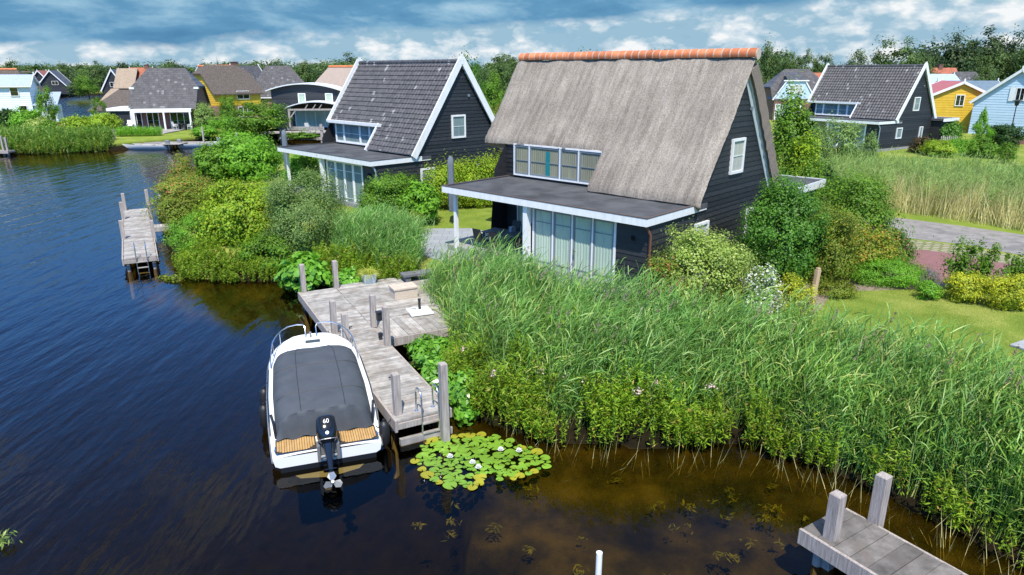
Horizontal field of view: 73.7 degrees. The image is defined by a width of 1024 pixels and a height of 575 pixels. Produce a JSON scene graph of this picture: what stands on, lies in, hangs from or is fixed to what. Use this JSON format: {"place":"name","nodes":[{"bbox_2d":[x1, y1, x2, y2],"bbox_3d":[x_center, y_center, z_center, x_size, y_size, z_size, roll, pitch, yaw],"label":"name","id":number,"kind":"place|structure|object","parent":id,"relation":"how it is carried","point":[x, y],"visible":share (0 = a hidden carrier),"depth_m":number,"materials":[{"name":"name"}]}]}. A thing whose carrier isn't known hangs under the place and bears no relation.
{"place":"outdoors","nodes":[
{"label":"outdoors","id":0,"kind":"place"},
{"bbox_2d":[0,72,63,121],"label":"clapboard house","id":1,"kind":"structure","parent":0,"point":[18,89],"depth_m":101.67,"materials":[{"name":"wood"}]},
{"bbox_2d":[114,124,163,136],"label":"bank grass","id":2,"kind":"structure","parent":0,"point":[132,130],"depth_m":81.76,"materials":[{"name":"green plant"}]},
{"bbox_2d":[256,66,304,108],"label":"hipped house","id":3,"kind":"structure","parent":0,"point":[269,77],"depth_m":118.97,"materials":[{"name":"tile"}]},
{"bbox_2d":[316,65,353,86],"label":"thatched house","id":4,"kind":"structure","parent":0,"point":[337,75],"depth_m":113.87,"materials":[{"name":"white paint"}]},
{"bbox_2d":[0,95,1023,574],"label":"water","id":5,"kind":"structure","parent":0,"point":[134,439],"depth_m":14.76,"materials":[{"name":"blue liquid"}]},
{"bbox_2d":[118,189,174,271],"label":"jetty","id":6,"kind":"object","parent":5,"relation":"in","point":[138,229],"visible":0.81,"depth_m":33.09,"materials":[{"name":"grey wood"}]},
{"bbox_2d":[272,246,333,291],"bbox_3d":[-8.334,-0.624,27.292,2.350,1.850,2.704,-12,21,-33],"label":"marsh marigold","id":7,"kind":"object","parent":5,"relation":"in","point":[287,276],"visible":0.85,"depth_m":26.75,"materials":[{"name":"green plant"}]},
{"bbox_2d":[266,321,382,488],"bbox_3d":[-4.800,2.753,17.098,2.529,1.669,6.638,-6,18,-18],"label":"motorboat","id":8,"kind":"object","parent":5,"relation":"on","point":[320,398],"visible":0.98,"depth_m":15.75,"materials":[{"name":"black"}]},
{"bbox_2d":[298,260,452,445],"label":"jetty","id":9,"kind":"object","parent":5,"relation":"in","point":[377,321],"visible":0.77,"depth_m":20.52,"materials":[{"name":"grey wood"}]},
{"bbox_2d":[388,282,417,299],"bbox_3d":[-3.889,0.125,24.489,0.900,0.400,0.660,-9,20,-27],"label":"storage box","id":10,"kind":"object","parent":9,"relation":"on","point":[405,290],"visible":1,"depth_m":24.29,"materials":[{"name":"beige plastic"}]},
{"bbox_2d":[403,334,457,373],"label":"pickerel plant","id":11,"kind":"object","parent":5,"relation":"in","point":[418,348],"visible":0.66,"depth_m":19.81,"materials":[{"name":"green plant"}]},
{"bbox_2d":[420,349,456,401],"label":"pickerel plant","id":12,"kind":"object","parent":5,"relation":"in","point":[430,377],"visible":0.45,"depth_m":18.13,"materials":[{"name":"green plant"}]},
{"bbox_2d":[448,366,489,426],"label":"pickerel plant","id":13,"kind":"object","parent":5,"relation":"in","point":[459,404],"visible":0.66,"depth_m":16.93,"materials":[{"name":"green plant"}]},
{"bbox_2d":[410,432,551,489],"bbox_3d":[-0.698,3.801,15.304,3.142,0.134,2.409,0,18,0],"label":"water lily","id":14,"kind":"object","parent":5,"relation":"on","point":[463,450],"visible":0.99,"depth_m":15.29,"materials":[{"name":"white plant"}]},
{"bbox_2d":[512,416,1023,574],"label":"dead stalks","id":15,"kind":"object","parent":5,"relation":"in","point":[832,488],"visible":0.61,"depth_m":14.22,"materials":[{"name":"plant"}]},
{"bbox_2d":[797,471,967,574],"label":"jetty","id":16,"kind":"object","parent":5,"relation":"in","point":[841,537],"visible":0.99,"depth_m":11.64,"materials":[{"name":"grey wood"}]},
{"bbox_2d":[0,0,1023,69],"label":"sky","id":17,"kind":"structure","parent":0,"point":[187,32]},
{"bbox_2d":[9,73,1023,566],"bbox_3d":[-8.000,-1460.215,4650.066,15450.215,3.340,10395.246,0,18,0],"label":"ground","id":18,"kind":"structure","parent":0,"point":[631,441],"depth_m":20.88,"materials":[{"name":"green plant"}]},
{"bbox_2d":[2,105,50,130],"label":"shrub","id":19,"kind":"object","parent":18,"relation":"on","point":[17,118],"visible":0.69,"depth_m":84.13,"materials":[{"name":"green plant"}]},
{"bbox_2d":[31,81,61,121],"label":"tree","id":20,"kind":"object","parent":18,"relation":"on","point":[52,112],"visible":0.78,"depth_m":88.65,"materials":[{"name":"green plant"}]},
{"bbox_2d":[39,69,74,93],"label":"gabled house","id":21,"kind":"structure","parent":18,"relation":"on","point":[55,80],"depth_m":235.26,"materials":[{"name":"white paint"}]},
{"bbox_2d":[0,122,115,154],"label":"bank reeds","id":22,"kind":"object","parent":18,"relation":"on","point":[76,134],"visible":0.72,"depth_m":73.45,"materials":[{"name":"green plant"}]},
{"bbox_2d":[72,69,102,98],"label":"tree","id":23,"kind":"object","parent":18,"relation":"on","point":[88,87],"visible":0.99,"depth_m":195.43,"materials":[{"name":"green plant"}]},
{"bbox_2d":[82,111,125,128],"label":"shrub","id":24,"kind":"object","parent":18,"relation":"on","point":[105,119],"visible":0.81,"depth_m":84.90,"materials":[{"name":"green plant"}]},
{"bbox_2d":[87,90,129,114],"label":"thatched hut","id":25,"kind":"object","parent":18,"relation":"on","point":[117,98],"visible":0.26,"depth_m":129.14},
{"bbox_2d":[113,68,138,89],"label":"thatched house","id":26,"kind":"structure","parent":18,"relation":"on","point":[125,78],"depth_m":173.87,"materials":[{"name":"white paint"}]},
{"bbox_2d":[106,68,210,129],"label":"brick house","id":27,"kind":"structure","parent":18,"relation":"on","point":[164,98],"depth_m":91.19,"materials":[{"name":"white paint"}]},
{"bbox_2d":[141,168,215,223],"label":"shrub","id":28,"kind":"object","parent":18,"relation":"on","point":[172,185],"visible":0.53,"depth_m":37.62,"materials":[{"name":"green plant"}]},
{"bbox_2d":[155,188,204,235],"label":"shrub","id":29,"kind":"object","parent":18,"relation":"on","point":[172,208],"visible":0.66,"depth_m":35.67,"materials":[{"name":"green plant"}]},
{"bbox_2d":[162,146,201,178],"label":"shrub","id":30,"kind":"object","parent":18,"relation":"on","point":[175,170],"visible":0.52,"depth_m":46.15,"materials":[{"name":"green plant"}]},
{"bbox_2d":[154,205,219,261],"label":"shrub","id":31,"kind":"object","parent":18,"relation":"on","point":[181,233],"visible":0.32,"depth_m":30.37,"materials":[{"name":"green plant"}]},
{"bbox_2d":[191,102,218,126],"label":"shrub","id":32,"kind":"object","parent":18,"relation":"on","point":[202,110],"visible":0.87,"depth_m":91.46,"materials":[{"name":"green plant"}]},
{"bbox_2d":[192,139,235,184],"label":"shrub","id":33,"kind":"object","parent":18,"relation":"on","point":[204,165],"visible":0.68,"depth_m":46.56,"materials":[{"name":"green plant"}]},
{"bbox_2d":[171,231,281,282],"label":"waterside herbs","id":34,"kind":"object","parent":18,"relation":"on","point":[183,257],"visible":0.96,"depth_m":28.62,"materials":[{"name":"green plant"}]},
{"bbox_2d":[191,62,265,119],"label":"yellow house","id":35,"kind":"structure","parent":18,"relation":"on","point":[218,81],"depth_m":107.84,"materials":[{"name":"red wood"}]},
{"bbox_2d":[180,172,288,248],"bbox_3d":[-12.553,-3.363,31.382,5.461,4.113,5.274,0,18,0],"label":"shrub","id":36,"kind":"object","parent":18,"relation":"on","point":[234,202],"visible":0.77,"depth_m":30.20,"materials":[{"name":"green plant"}]},
{"bbox_2d":[196,129,283,182],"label":"shrub","id":37,"kind":"object","parent":18,"relation":"on","point":[242,156],"visible":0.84,"depth_m":47.56,"materials":[{"name":"green plant"}]},
{"bbox_2d":[217,98,293,134],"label":"tree","id":38,"kind":"object","parent":18,"relation":"on","point":[269,121],"visible":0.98,"depth_m":80.70,"materials":[{"name":"green plant"}]},
{"bbox_2d":[234,229,310,275],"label":"shrub","id":39,"kind":"object","parent":18,"relation":"on","point":[252,247],"visible":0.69,"depth_m":28.71,"materials":[{"name":"green plant"}]},
{"bbox_2d":[279,154,320,184],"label":"shrub","id":40,"kind":"object","parent":18,"relation":"on","point":[297,162],"visible":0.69,"depth_m":44.82,"materials":[{"name":"green plant"}]},
{"bbox_2d":[256,155,349,257],"bbox_3d":[-9.084,-3.395,30.018,4.349,4.593,5.793,0,18,0],"label":"shrub","id":41,"kind":"object","parent":18,"relation":"on","point":[307,208],"visible":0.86,"depth_m":29.01,"materials":[{"name":"green plant"}]},
{"bbox_2d":[265,82,342,133],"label":"modern house","id":42,"kind":"structure","parent":18,"relation":"on","point":[313,103],"depth_m":92.59,"materials":[{"name":"black paint"}]},
{"bbox_2d":[295,110,330,126],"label":"door","id":43,"kind":"structure","parent":42,"relation":"in","point":[314,118],"depth_m":93.37,"materials":[{"name":"white paint"}]},
{"bbox_2d":[312,236,419,285],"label":"waterside herbs","id":44,"kind":"object","parent":18,"relation":"on","point":[341,258],"visible":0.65,"depth_m":27.29,"materials":[{"name":"green plant"}]},
{"bbox_2d":[325,199,436,278],"bbox_3d":[-5.292,-2.207,28.697,5.626,3.144,4.030,8,19,23],"label":"reed bed","id":45,"kind":"object","parent":18,"relation":"on","point":[389,229],"visible":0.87,"depth_m":27.82,"materials":[{"name":"green plant"}]},
{"bbox_2d":[353,168,422,215],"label":"shrub","id":46,"kind":"object","parent":18,"relation":"on","point":[384,189],"visible":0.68,"depth_m":33.82,"materials":[{"name":"green plant"}]},
{"bbox_2d":[277,55,503,208],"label":"tiled villa","id":47,"kind":"object","parent":18,"relation":"on","point":[411,116],"visible":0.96,"depth_m":40.36,"materials":[{"name":"black tile"}]},
{"bbox_2d":[326,159,363,203],"bbox_3d":[-9.598,-5.997,39.198,0.210,2.530,3.830,-17,24,-42],"label":"door","id":48,"kind":"structure","parent":47,"relation":"in","point":[353,173],"depth_m":39.05,"materials":[{"name":"white paint"}]},
{"bbox_2d":[335,123,374,145],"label":"window","id":49,"kind":"structure","parent":47,"relation":"in","point":[345,133],"depth_m":44.06,"materials":[{"name":"clear glass"}]},
{"bbox_2d":[393,179,441,223],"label":"shrub","id":50,"kind":"object","parent":18,"relation":"on","point":[427,201],"visible":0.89,"depth_m":33.83,"materials":[{"name":"green plant"}]},
{"bbox_2d":[420,148,502,211],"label":"hedge","id":51,"kind":"object","parent":18,"relation":"on","point":[470,172],"visible":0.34,"depth_m":38.33,"materials":[{"name":"green plant"}]},
{"bbox_2d":[481,65,506,114],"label":"tree","id":52,"kind":"object","parent":18,"relation":"on","point":[490,91],"visible":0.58,"depth_m":91.67,"materials":[{"name":"green plant"}]},
{"bbox_2d":[0,32,1018,96],"bbox_3d":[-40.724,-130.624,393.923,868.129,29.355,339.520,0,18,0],"label":"woods","id":53,"kind":"object","parent":18,"relation":"on","point":[322,65],"visible":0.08,"depth_m":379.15,"materials":[{"name":"green plant"}]},
{"bbox_2d":[441,48,825,296],"bbox_3d":[4.904,-5.728,29.512,12.660,8.535,12.760,16,23,40],"label":"thatched villa","id":54,"kind":"object","parent":18,"relation":"on","point":[607,157],"visible":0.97,"depth_m":26.45,"materials":[{"name":"black"}]},
{"bbox_2d":[513,143,601,184],"bbox_3d":[1.892,-5.307,29.283,4.880,1.410,0.110,16,23,40],"label":"window","id":55,"kind":"structure","parent":54,"relation":"in","point":[567,164],"depth_m":29.23,"materials":[{"name":"white paint"}]},
{"bbox_2d":[532,208,616,283],"bbox_3d":[2.173,-1.504,24.983,3.830,2.530,0.210,16,23,40],"label":"door","id":56,"kind":"structure","parent":54,"relation":"in","point":[575,238],"depth_m":24.89,"materials":[{"name":"white paint"}]},
{"bbox_2d":[729,137,746,174],"bbox_3d":[8.573,-5.007,25.994,0.100,1.320,1.060,16,23,40],"label":"window","id":57,"kind":"structure","parent":54,"relation":"in","point":[738,145],"depth_m":25.98,"materials":[{"name":"white paint"}]},
{"bbox_2d":[633,252,691,308],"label":"shrub","id":58,"kind":"object","parent":18,"relation":"on","point":[664,269],"visible":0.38,"depth_m":20.95,"materials":[{"name":"green plant"}]},
{"bbox_2d":[645,218,763,312],"bbox_3d":[6.062,-0.584,21.625,4.110,3.690,3.621,0,18,0],"label":"shrub","id":59,"kind":"object","parent":18,"relation":"on","point":[730,261],"visible":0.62,"depth_m":21.05,"materials":[{"name":"green plant"}]},
{"bbox_2d":[419,265,1015,507],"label":"dead stalks","id":60,"kind":"object","parent":18,"relation":"on","point":[697,385],"visible":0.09,"depth_m":16.10,"materials":[{"name":"plant"}]},
{"bbox_2d":[418,232,1023,555],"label":"reed bed","id":61,"kind":"object","parent":18,"relation":"on","point":[685,317],"visible":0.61,"depth_m":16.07,"materials":[{"name":"green plant"}]},
{"bbox_2d":[428,238,1023,421],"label":"reed plumes","id":62,"kind":"object","parent":61,"relation":"attached to","point":[776,299],"visible":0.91,"depth_m":16.34,"materials":[{"name":"plant"}]},
{"bbox_2d":[441,301,1023,567],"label":"waterside herbs","id":63,"kind":"object","parent":18,"relation":"on","point":[524,402],"visible":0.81,"depth_m":15.72,"materials":[{"name":"green plant"}]},
{"bbox_2d":[736,257,786,327],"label":"shrub","id":64,"kind":"object","parent":18,"relation":"on","point":[768,277],"visible":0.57,"depth_m":20.29,"materials":[{"name":"white plant"}]},
{"bbox_2d":[758,36,782,83],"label":"tree","id":65,"kind":"object","parent":18,"relation":"on","point":[774,63],"visible":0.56,"depth_m":122.86,"materials":[{"name":"green plant"}]},
{"bbox_2d":[768,71,823,174],"bbox_3d":[14.376,-7.317,35.451,2.978,7.990,3.615,0,18,0],"label":"shrub","id":66,"kind":"object","parent":18,"relation":"on","point":[785,131],"visible":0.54,"depth_m":34.57,"materials":[{"name":"green plant"}]},
{"bbox_2d":[778,126,825,199],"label":"shrub","id":67,"kind":"object","parent":18,"relation":"on","point":[802,147],"visible":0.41,"depth_m":33.63,"materials":[{"name":"green plant"}]},
{"bbox_2d":[782,149,829,202],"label":"shrub","id":68,"kind":"object","parent":18,"relation":"on","point":[810,170],"visible":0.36,"depth_m":33.19,"materials":[{"name":"green plant"}]},
{"bbox_2d":[819,111,866,173],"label":"tree","id":69,"kind":"object","parent":18,"relation":"on","point":[848,135],"visible":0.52,"depth_m":48.34,"materials":[{"name":"green plant"}]},
{"bbox_2d":[760,261,948,329],"bbox_3d":[12.054,-0.073,24.964,11.905,0.120,4.518,-10,20,-28],"label":"planting bed","id":70,"kind":"object","parent":18,"relation":"on","point":[822,298],"visible":0.08,"depth_m":24.54,"materials":[{"name":"soil"}]},
{"bbox_2d":[732,162,839,287],"bbox_3d":[9.771,-2.068,24.675,3.752,4.679,3.766,16,24,42],"label":"shrub","id":71,"kind":"object","parent":70,"relation":"on","point":[781,211],"visible":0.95,"depth_m":23.96,"materials":[{"name":"green plant"}]},
{"bbox_2d":[763,272,826,321],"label":"shrub","id":72,"kind":"object","parent":70,"relation":"on","point":[793,282],"visible":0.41,"depth_m":21.05,"materials":[{"name":"yellow plant"}]},
{"bbox_2d":[778,198,871,285],"bbox_3d":[11.507,-1.650,25.196,2.906,3.569,4.045,0,18,0],"label":"shrub","id":73,"kind":"object","parent":70,"relation":"on","point":[835,265],"visible":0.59,"depth_m":24.36,"materials":[{"name":"green plant"}]},
{"bbox_2d":[807,274,864,298],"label":"ground cover shrub","id":74,"kind":"object","parent":70,"relation":"on","point":[843,289],"visible":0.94,"depth_m":23.43,"materials":[{"name":"green plant"}]},
{"bbox_2d":[867,225,919,264],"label":"shrub","id":75,"kind":"object","parent":70,"relation":"on","point":[909,243],"visible":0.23,"depth_m":26.50,"materials":[{"name":"green plant"}]},
{"bbox_2d":[845,253,946,289],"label":"ground cover shrub","id":76,"kind":"object","parent":70,"relation":"on","point":[899,268],"visible":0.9,"depth_m":24.53,"materials":[{"name":"green plant"}]},
{"bbox_2d":[825,216,912,277],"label":"shrub","id":77,"kind":"object","parent":18,"relation":"on","point":[871,237],"visible":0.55,"depth_m":25.26,"materials":[{"name":"green plant"}]},
{"bbox_2d":[808,162,933,248],"bbox_3d":[14.429,-3.196,28.855,5.098,4.316,5.447,0,18,0],"label":"shrub","id":78,"kind":"object","parent":18,"relation":"on","point":[856,188],"visible":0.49,"depth_m":27.82,"materials":[{"name":"green plant"}]},
{"bbox_2d":[798,62,959,151],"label":"tiled villa","id":79,"kind":"object","parent":18,"relation":"on","point":[893,105],"visible":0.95,"depth_m":68.88,"materials":[{"name":"black tile"}]},
{"bbox_2d":[814,103,855,116],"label":"window","id":80,"kind":"structure","parent":79,"relation":"in","point":[821,108],"depth_m":72.49,"materials":[{"name":"glass"}]},
{"bbox_2d":[867,35,937,69],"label":"tree","id":81,"kind":"object","parent":18,"relation":"on","point":[915,57],"visible":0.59,"depth_m":131.46,"materials":[{"name":"green plant"}]},
{"bbox_2d":[813,287,1023,364],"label":"lawn grass","id":82,"kind":"structure","parent":18,"relation":"on","point":[962,315],"depth_m":21.70,"materials":[{"name":"green plant"}]},
{"bbox_2d":[819,143,1023,231],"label":"dry reed bed","id":83,"kind":"object","parent":18,"relation":"on","point":[1002,173],"visible":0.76,"depth_m":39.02,"materials":[{"name":"plant"}]},
{"bbox_2d":[914,278,950,301],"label":"shrub","id":84,"kind":"object","parent":18,"relation":"on","point":[927,288],"visible":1,"depth_m":23.05,"materials":[{"name":"green plant"}]},
{"bbox_2d":[916,138,964,157],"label":"shrub","id":85,"kind":"object","parent":18,"relation":"on","point":[941,145],"visible":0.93,"depth_m":61.78,"materials":[{"name":"green plant"}]},
{"bbox_2d":[927,25,983,71],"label":"tree","id":86,"kind":"object","parent":18,"relation":"on","point":[956,56],"visible":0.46,"depth_m":154.21,"materials":[{"name":"green plant"}]},
{"bbox_2d":[936,235,982,291],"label":"airy shrub","id":87,"kind":"object","parent":18,"relation":"on","point":[965,259],"visible":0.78,"depth_m":23.62,"materials":[{"name":"green plant"}]},
{"bbox_2d":[906,240,1023,266],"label":"paved verge","id":88,"kind":"structure","parent":18,"relation":"on","point":[938,247],"depth_m":29.93,"materials":[{"name":"grey concrete"}]},
{"bbox_2d":[938,270,995,303],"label":"shrub","id":89,"kind":"object","parent":18,"relation":"on","point":[969,287],"visible":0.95,"depth_m":22.72,"materials":[{"name":"yellow plant"}]},
{"bbox_2d":[970,107,995,140],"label":"tree","id":90,"kind":"object","parent":18,"relation":"on","point":[978,127],"visible":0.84,"depth_m":69.06,"materials":[{"name":"green plant"}]},
{"bbox_2d":[967,137,999,158],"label":"shrub","id":91,"kind":"object","parent":18,"relation":"on","point":[989,148],"visible":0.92,"depth_m":60.94,"materials":[{"name":"green plant"}]},
{"bbox_2d":[966,235,1003,287],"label":"airy shrub","id":92,"kind":"object","parent":18,"relation":"on","point":[986,266],"visible":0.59,"depth_m":23.74,"materials":[{"name":"green plant"}]},
{"bbox_2d":[952,25,1023,78],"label":"tree","id":93,"kind":"object","parent":18,"relation":"on","point":[995,40],"visible":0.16,"depth_m":159.51,"materials":[{"name":"green plant"}]},
{"bbox_2d":[962,46,1016,81],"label":"tree","id":94,"kind":"object","parent":18,"relation":"on","point":[1001,62],"visible":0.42,"depth_m":136.88,"materials":[{"name":"green plant"}]},
{"bbox_2d":[968,66,1023,135],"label":"pale blue house","id":95,"kind":"structure","parent":18,"relation":"on","point":[997,101],"depth_m":82.16,"materials":[{"name":"white paint"}]},
{"bbox_2d":[980,122,1023,146],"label":"shrub","id":96,"kind":"object","parent":18,"relation":"on","point":[1004,133],"visible":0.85,"depth_m":69.62,"materials":[{"name":"green plant"}]},
{"bbox_2d":[981,271,1023,310],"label":"shrub","id":97,"kind":"object","parent":18,"relation":"on","point":[1008,287],"visible":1,"depth_m":22.07,"materials":[{"name":"yellow plant"}]},
{"bbox_2d":[989,249,1023,291],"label":"airy shrub","id":98,"kind":"object","parent":18,"relation":"on","point":[1012,268],"visible":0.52,"depth_m":23.41,"materials":[{"name":"green plant"}]},
{"bbox_2d":[407,228,627,302],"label":"patio","id":99,"kind":"structure","parent":0,"point":[441,235],"depth_m":31.44,"materials":[{"name":"tile"}]},
{"bbox_2d":[764,69,818,119],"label":"house","id":100,"kind":"structure","parent":0,"point":[778,83],"depth_m":109.02,"materials":[{"name":"white paint"}]},
{"bbox_2d":[867,217,1023,255],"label":"road","id":101,"kind":"structure","parent":0,"point":[1012,243],"depth_m":32.49,"materials":[{"name":"grey asphalt"}]},
{"bbox_2d":[932,78,985,131],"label":"yellow house","id":102,"kind":"structure","parent":0,"point":[952,98],"depth_m":87.21,"materials":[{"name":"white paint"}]},
{"bbox_2d":[903,248,1019,280],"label":"driveway","id":103,"kind":"structure","parent":0,"point":[930,258],"depth_m":27.72,"materials":[{"name":"red brick"}]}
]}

